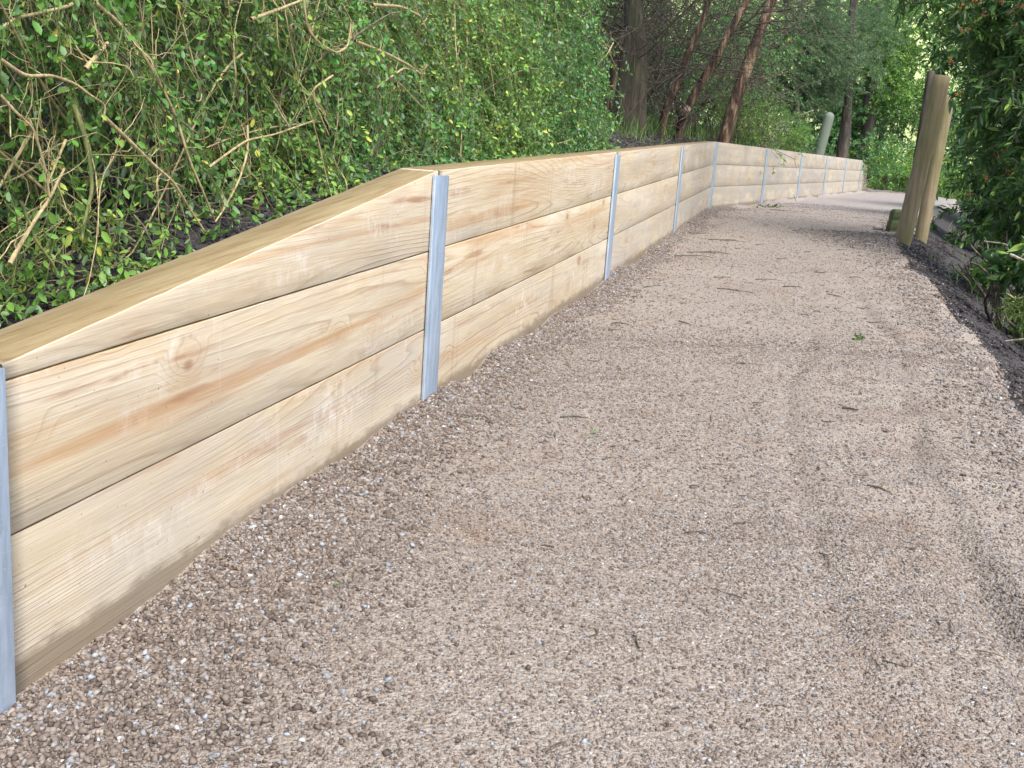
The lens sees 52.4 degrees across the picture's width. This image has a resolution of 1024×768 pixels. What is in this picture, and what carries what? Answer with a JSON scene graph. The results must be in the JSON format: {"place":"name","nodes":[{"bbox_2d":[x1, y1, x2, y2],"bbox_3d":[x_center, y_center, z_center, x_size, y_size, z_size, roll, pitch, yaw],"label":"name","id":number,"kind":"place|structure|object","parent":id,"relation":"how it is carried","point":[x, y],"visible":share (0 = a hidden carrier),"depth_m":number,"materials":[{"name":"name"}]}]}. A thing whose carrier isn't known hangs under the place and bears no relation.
{"place":"outdoors","nodes":[
{"label":"outdoors","id":0,"kind":"place"},
{"bbox_2d":[0,188,1023,767],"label":"path","id":1,"kind":"structure","parent":0,"point":[876,200],"depth_m":1.86,"materials":[{"name":"beige gravel"}]},
{"bbox_2d":[448,411,516,426],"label":"twig","id":2,"kind":"object","parent":1,"relation":"on","point":[484,416],"visible":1,"depth_m":2.66,"materials":[{"name":"brown wood"}]},
{"bbox_2d":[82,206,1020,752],"bbox_3d":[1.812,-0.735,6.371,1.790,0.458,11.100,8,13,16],"label":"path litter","id":3,"kind":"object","parent":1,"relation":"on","point":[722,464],"visible":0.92,"depth_m":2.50,"materials":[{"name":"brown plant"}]},
{"bbox_2d":[686,251,729,253],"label":"twig","id":4,"kind":"object","parent":1,"relation":"on","point":[709,252],"visible":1,"depth_m":6.25,"materials":[{"name":"brown wood"}]},
{"bbox_2d":[708,239,740,241],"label":"twig","id":5,"kind":"object","parent":1,"relation":"on","point":[723,239],"visible":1,"depth_m":6.97,"materials":[{"name":"brown wood"}]},
{"bbox_2d":[717,288,755,293],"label":"twig","id":6,"kind":"object","parent":1,"relation":"on","point":[733,289],"visible":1,"depth_m":4.84,"materials":[{"name":"brown wood"}]},
{"bbox_2d":[756,204,780,207],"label":"leafy sprig","id":7,"kind":"object","parent":1,"relation":"on","point":[775,205],"visible":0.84,"depth_m":10.62,"materials":[{"name":"green plant"}]},
{"bbox_2d":[842,406,857,409],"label":"twig","id":8,"kind":"object","parent":1,"relation":"on","point":[845,407],"visible":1,"depth_m":2.92,"materials":[{"name":"brown wood"}]},
{"bbox_2d":[851,333,864,340],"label":"leafy sprig","id":9,"kind":"object","parent":1,"relation":"on","point":[859,336],"visible":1,"depth_m":3.95,"materials":[{"name":"green plant"}]},
{"bbox_2d":[872,225,883,229],"bbox_3d":[2.983,-1.274,8.486,0.090,0.047,0.071,4,12,0],"label":"stone","id":10,"kind":"object","parent":1,"relation":"on","point":[877,227],"visible":1,"depth_m":8.46,"materials":[{"name":"beige stone"}]},
{"bbox_2d":[867,484,892,494],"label":"twig","id":11,"kind":"object","parent":1,"relation":"on","point":[878,487],"visible":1,"depth_m":2.28,"materials":[{"name":"brown wood"}]},
{"bbox_2d":[886,209,900,232],"bbox_3d":[3.087,-1.294,8.421,0.111,0.239,0.104,4,12,0],"label":"mossy stub","id":12,"kind":"object","parent":1,"relation":"on","point":[893,221],"visible":0.69,"depth_m":8.37,"materials":[{"name":"green wood"}]},
{"bbox_2d":[0,0,1023,413],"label":"ground","id":13,"kind":"structure","parent":0,"point":[944,222],"depth_m":2.33,"materials":[{"name":"soil"}]},
{"bbox_2d":[0,0,214,326],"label":"shrub","id":14,"kind":"object","parent":13,"relation":"on","point":[21,96],"visible":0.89,"depth_m":1.56,"materials":[{"name":"green plant"}]},
{"bbox_2d":[0,0,429,298],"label":"shrub","id":15,"kind":"object","parent":13,"relation":"on","point":[207,168],"visible":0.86,"depth_m":1.94,"materials":[{"name":"green plant"}]},
{"bbox_2d":[0,0,496,207],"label":"shrub","id":16,"kind":"object","parent":13,"relation":"on","point":[358,146],"visible":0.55,"depth_m":2.69,"materials":[{"name":"green plant"}]},
{"bbox_2d":[4,0,572,161],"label":"shrub","id":17,"kind":"object","parent":13,"relation":"on","point":[497,132],"visible":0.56,"depth_m":3.63,"materials":[{"name":"green plant"}]},
{"bbox_2d":[0,85,739,305],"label":"twig litter","id":18,"kind":"object","parent":13,"relation":"on","point":[167,259],"visible":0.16,"depth_m":2.20,"materials":[{"name":"brown wood"}]},
{"bbox_2d":[163,0,617,156],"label":"shrub","id":19,"kind":"object","parent":13,"relation":"on","point":[571,40],"visible":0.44,"depth_m":4.63,"materials":[{"name":"green plant"}]},
{"bbox_2d":[0,141,867,712],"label":"retaining wall","id":20,"kind":"structure","parent":13,"relation":"on","point":[164,425],"depth_m":1.92,"materials":[{"name":"brown wood"}]},
{"bbox_2d":[321,0,632,150],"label":"shrub","id":21,"kind":"object","parent":13,"relation":"on","point":[610,120],"visible":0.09,"depth_m":5.43,"materials":[{"name":"green plant"}]},
{"bbox_2d":[0,117,1023,403],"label":"soil crumbs","id":22,"kind":"object","parent":13,"relation":"on","point":[928,273],"visible":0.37,"depth_m":2.76,"materials":[{"name":"brown soil"}]},
{"bbox_2d":[497,0,729,139],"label":"dead shrub","id":23,"kind":"object","parent":13,"relation":"on","point":[650,40],"visible":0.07,"depth_m":9.28,"materials":[{"name":"brown plant"}]},
{"bbox_2d":[215,0,1022,176],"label":"wood","id":24,"kind":"object","parent":13,"relation":"on","point":[828,79],"visible":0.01,"depth_m":32.96,"materials":[{"name":"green plant"}]},
{"bbox_2d":[554,0,688,114],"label":"tree","id":25,"kind":"object","parent":13,"relation":"on","point":[612,72],"visible":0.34,"depth_m":8.78,"materials":[{"name":"red plant"}]},
{"bbox_2d":[561,0,749,135],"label":"dead shrub","id":26,"kind":"object","parent":13,"relation":"on","point":[657,67],"visible":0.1,"depth_m":9.56,"materials":[{"name":"brown plant"}]},
{"bbox_2d":[580,0,736,107],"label":"shrub","id":27,"kind":"object","parent":13,"relation":"on","point":[662,85],"visible":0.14,"depth_m":10.46,"materials":[{"name":"green plant"}]},
{"bbox_2d":[674,106,690,130],"bbox_3d":[1.396,-2.183,8.568,0.068,0.201,0.253,1,12,-13],"label":"cut stump","id":28,"kind":"object","parent":13,"relation":"on","point":[679,124],"visible":0.74,"depth_m":8.53,"materials":[{"name":"red plant"}]},
{"bbox_2d":[553,0,825,128],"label":"tree","id":29,"kind":"object","parent":13,"relation":"on","point":[786,60],"visible":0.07,"depth_m":15.34,"materials":[{"name":"green plant"}]},
{"bbox_2d":[583,0,805,137],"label":"tree","id":30,"kind":"object","parent":13,"relation":"on","point":[633,88],"visible":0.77,"depth_m":8.17,"materials":[{"name":"brown plant"}]},
{"bbox_2d":[575,0,815,143],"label":"dead shrub","id":31,"kind":"object","parent":13,"relation":"on","point":[675,39],"visible":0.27,"depth_m":11.09,"materials":[{"name":"brown plant"}]},
{"bbox_2d":[657,75,776,144],"bbox_3d":[2.139,-2.738,10.424,1.035,0.708,0.912,15,16,42],"label":"shrub","id":32,"kind":"object","parent":13,"relation":"on","point":[755,117],"visible":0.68,"depth_m":10.37,"materials":[{"name":"green plant"}]},
{"bbox_2d":[647,0,805,138],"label":"tree","id":33,"kind":"object","parent":13,"relation":"on","point":[674,87],"visible":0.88,"depth_m":8.48,"materials":[{"name":"red plant"}]},
{"bbox_2d":[647,48,813,168],"bbox_3d":[2.219,-3.132,11.609,2.134,1.785,1.982,4,12,0],"label":"dead shrub","id":34,"kind":"object","parent":13,"relation":"on","point":[704,99],"visible":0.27,"depth_m":11.30,"materials":[{"name":"brown plant"}]},
{"bbox_2d":[592,0,870,139],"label":"tree","id":35,"kind":"object","parent":13,"relation":"on","point":[706,75],"visible":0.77,"depth_m":8.74,"materials":[{"name":"red plant"}]},
{"bbox_2d":[620,0,848,174],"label":"shrub","id":36,"kind":"object","parent":13,"relation":"on","point":[702,104],"visible":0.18,"depth_m":11.86,"materials":[{"name":"green plant"}]},
{"bbox_2d":[648,0,822,143],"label":"tree","id":37,"kind":"object","parent":13,"relation":"on","point":[726,131],"visible":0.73,"depth_m":10.00,"materials":[{"name":"red plant"}]},
{"bbox_2d":[620,0,858,148],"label":"dead shrub","id":38,"kind":"object","parent":13,"relation":"on","point":[769,59],"visible":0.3,"depth_m":11.92,"materials":[{"name":"brown plant"}]},
{"bbox_2d":[699,87,790,157],"bbox_3d":[2.616,-2.895,11.834,1.054,0.956,1.049,15,16,42],"label":"shrub","id":39,"kind":"object","parent":13,"relation":"on","point":[756,132],"visible":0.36,"depth_m":11.69,"materials":[{"name":"green plant"}]},
{"bbox_2d":[748,96,821,156],"bbox_3d":[3.358,-3.267,13.309,1.227,0.917,1.254,11,14,28],"label":"shrub","id":40,"kind":"object","parent":13,"relation":"on","point":[797,133],"visible":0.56,"depth_m":13.22,"materials":[{"name":"green plant"}]},
{"bbox_2d":[695,0,880,126],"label":"tree","id":41,"kind":"object","parent":13,"relation":"on","point":[825,70],"visible":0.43,"depth_m":16.77,"materials":[{"name":"green plant"}]},
{"bbox_2d":[771,108,819,153],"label":"shrub","id":42,"kind":"object","parent":13,"relation":"on","point":[811,139],"visible":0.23,"depth_m":15.82,"materials":[{"name":"green plant"}]},
{"bbox_2d":[814,112,833,154],"bbox_3d":[4.845,-3.555,16.551,0.366,1.503,0.163,4,12,0],"label":"bollard","id":43,"kind":"object","parent":13,"relation":"on","point":[824,134],"visible":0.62,"depth_m":16.40,"materials":[{"name":"green wood"}]},
{"bbox_2d":[763,76,914,192],"bbox_3d":[6.859,-5.758,21.808,3.681,3.606,3.028,15,16,41],"label":"tree","id":44,"kind":"object","parent":13,"relation":"on","point":[856,123],"visible":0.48,"depth_m":21.14,"materials":[{"name":"green plant"}]},
{"bbox_2d":[808,0,887,158],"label":"tree","id":45,"kind":"object","parent":13,"relation":"on","point":[855,103],"visible":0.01,"depth_m":28.85,"materials":[{"name":"green plant"}]},
{"bbox_2d":[779,0,935,157],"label":"tree","id":46,"kind":"object","parent":13,"relation":"on","point":[842,147],"visible":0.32,"depth_m":18.26,"materials":[{"name":"green plant"}]},
{"bbox_2d":[850,134,914,182],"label":"shrub","id":47,"kind":"object","parent":13,"relation":"on","point":[890,150],"visible":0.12,"depth_m":24.62,"materials":[{"name":"green plant"}]},
{"bbox_2d":[867,177,904,189],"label":"shrub","id":48,"kind":"object","parent":13,"relation":"on","point":[868,184],"visible":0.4,"depth_m":24.06,"materials":[{"name":"green plant"}]},
{"bbox_2d":[812,0,971,178],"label":"tree","id":49,"kind":"object","parent":13,"relation":"on","point":[893,77],"visible":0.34,"depth_m":20.88,"materials":[{"name":"green plant"}]},
{"bbox_2d":[852,53,963,180],"bbox_3d":[9.375,-6.419,25.153,2.810,3.302,5.029,11,14,29],"label":"tree","id":50,"kind":"object","parent":13,"relation":"on","point":[898,131],"visible":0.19,"depth_m":24.50,"materials":[{"name":"green plant"}]},
{"bbox_2d":[869,151,949,191],"bbox_3d":[9.018,-4.807,23.667,2.249,1.026,1.423,4,12,0],"label":"shrub","id":51,"kind":"object","parent":13,"relation":"on","point":[906,176],"visible":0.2,"depth_m":23.72,"materials":[{"name":"green plant"}]},
{"bbox_2d":[876,110,954,177],"bbox_3d":[10.038,-5.961,26.168,2.835,2.070,2.458,15,16,41],"label":"shrub","id":52,"kind":"object","parent":13,"relation":"on","point":[908,142],"visible":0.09,"depth_m":26.11,"materials":[{"name":"green plant"}]},
{"bbox_2d":[895,75,950,245],"bbox_3d":[3.085,-1.550,7.926,0.260,1.552,0.126,4,12,0],"label":"timber post","id":53,"kind":"object","parent":13,"relation":"on","point":[938,91],"visible":0.84,"depth_m":7.85,"materials":[{"name":"brown wood"}]},
{"bbox_2d":[912,71,934,163],"bbox_3d":[3.618,-1.875,9.361,0.088,1.811,0.067,4,12,0],"label":"timber post","id":54,"kind":"object","parent":13,"relation":"on","point":[929,77],"visible":0.3,"depth_m":9.20,"materials":[{"name":"brown wood"}]},
{"bbox_2d":[890,154,971,199],"bbox_3d":[8.694,-4.118,20.927,1.675,1.148,1.810,4,12,0],"label":"shrub","id":55,"kind":"object","parent":13,"relation":"on","point":[941,180],"visible":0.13,"depth_m":20.77,"materials":[{"name":"green plant"}]},
{"bbox_2d":[915,95,954,243],"bbox_3d":[3.434,-1.577,8.559,0.169,1.541,0.106,4,12,0],"label":"timber post","id":56,"kind":"object","parent":13,"relation":"on","point":[926,207],"visible":0.55,"depth_m":8.50,"materials":[{"name":"brown wood"}]},
{"bbox_2d":[890,101,979,177],"bbox_3d":[10.248,-5.583,24.278,2.736,2.283,2.211,4,12,0],"label":"shrub","id":57,"kind":"object","parent":13,"relation":"on","point":[913,142],"visible":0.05,"depth_m":24.25,"materials":[{"name":"green plant"}]},
{"bbox_2d":[891,0,1023,254],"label":"tree","id":58,"kind":"object","parent":13,"relation":"on","point":[993,30],"visible":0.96,"depth_m":6.87,"materials":[{"name":"green plant"}]},
{"bbox_2d":[917,0,1022,221],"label":"shrub","id":59,"kind":"object","parent":13,"relation":"on","point":[945,157],"visible":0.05,"depth_m":13.21,"materials":[{"name":"green plant"}]},
{"bbox_2d":[930,126,1023,256],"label":"shrub","id":60,"kind":"object","parent":13,"relation":"on","point":[968,185],"visible":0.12,"depth_m":10.17,"materials":[{"name":"green plant"}]},
{"bbox_2d":[951,255,1016,301],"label":"shrub","id":61,"kind":"object","parent":13,"relation":"on","point":[971,277],"visible":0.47,"depth_m":6.82,"materials":[{"name":"green plant"}]},
{"bbox_2d":[954,179,1023,251],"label":"shrub","id":62,"kind":"object","parent":13,"relation":"on","point":[976,218],"visible":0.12,"depth_m":10.24,"materials":[{"name":"green plant"}]},
{"bbox_2d":[970,235,1023,336],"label":"shrub","id":63,"kind":"object","parent":13,"relation":"on","point":[1003,268],"visible":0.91,"depth_m":5.41,"materials":[{"name":"green plant"}]},
{"bbox_2d":[1010,253,1023,261],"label":"broken stick","id":64,"kind":"object","parent":63,"relation":"in","point":[1016,257],"visible":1,"depth_m":5.10,"materials":[{"name":"brown wood"}]},
{"bbox_2d":[972,191,1023,307],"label":"shrub","id":65,"kind":"object","parent":13,"relation":"on","point":[1007,224],"visible":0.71,"depth_m":6.85,"materials":[{"name":"green plant"}]},
{"bbox_2d":[990,290,1023,347],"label":"shrub","id":66,"kind":"object","parent":13,"relation":"on","point":[1010,318],"visible":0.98,"depth_m":5.16,"materials":[{"name":"green plant"}]},
{"bbox_2d":[1005,338,1023,342],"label":"fallen branch","id":67,"kind":"object","parent":13,"relation":"on","point":[1012,340],"visible":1,"depth_m":4.39,"materials":[{"name":"wood"}]},
{"bbox_2d":[233,0,1012,162],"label":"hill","id":68,"kind":"structure","parent":0,"point":[916,76],"depth_m":71.97,"materials":[{"name":"green plant"}]},
{"bbox_2d":[585,103,1022,328],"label":"grass","id":69,"kind":"structure","parent":0,"point":[655,122],"depth_m":9.65,"materials":[{"name":"green plant"}]}
]}

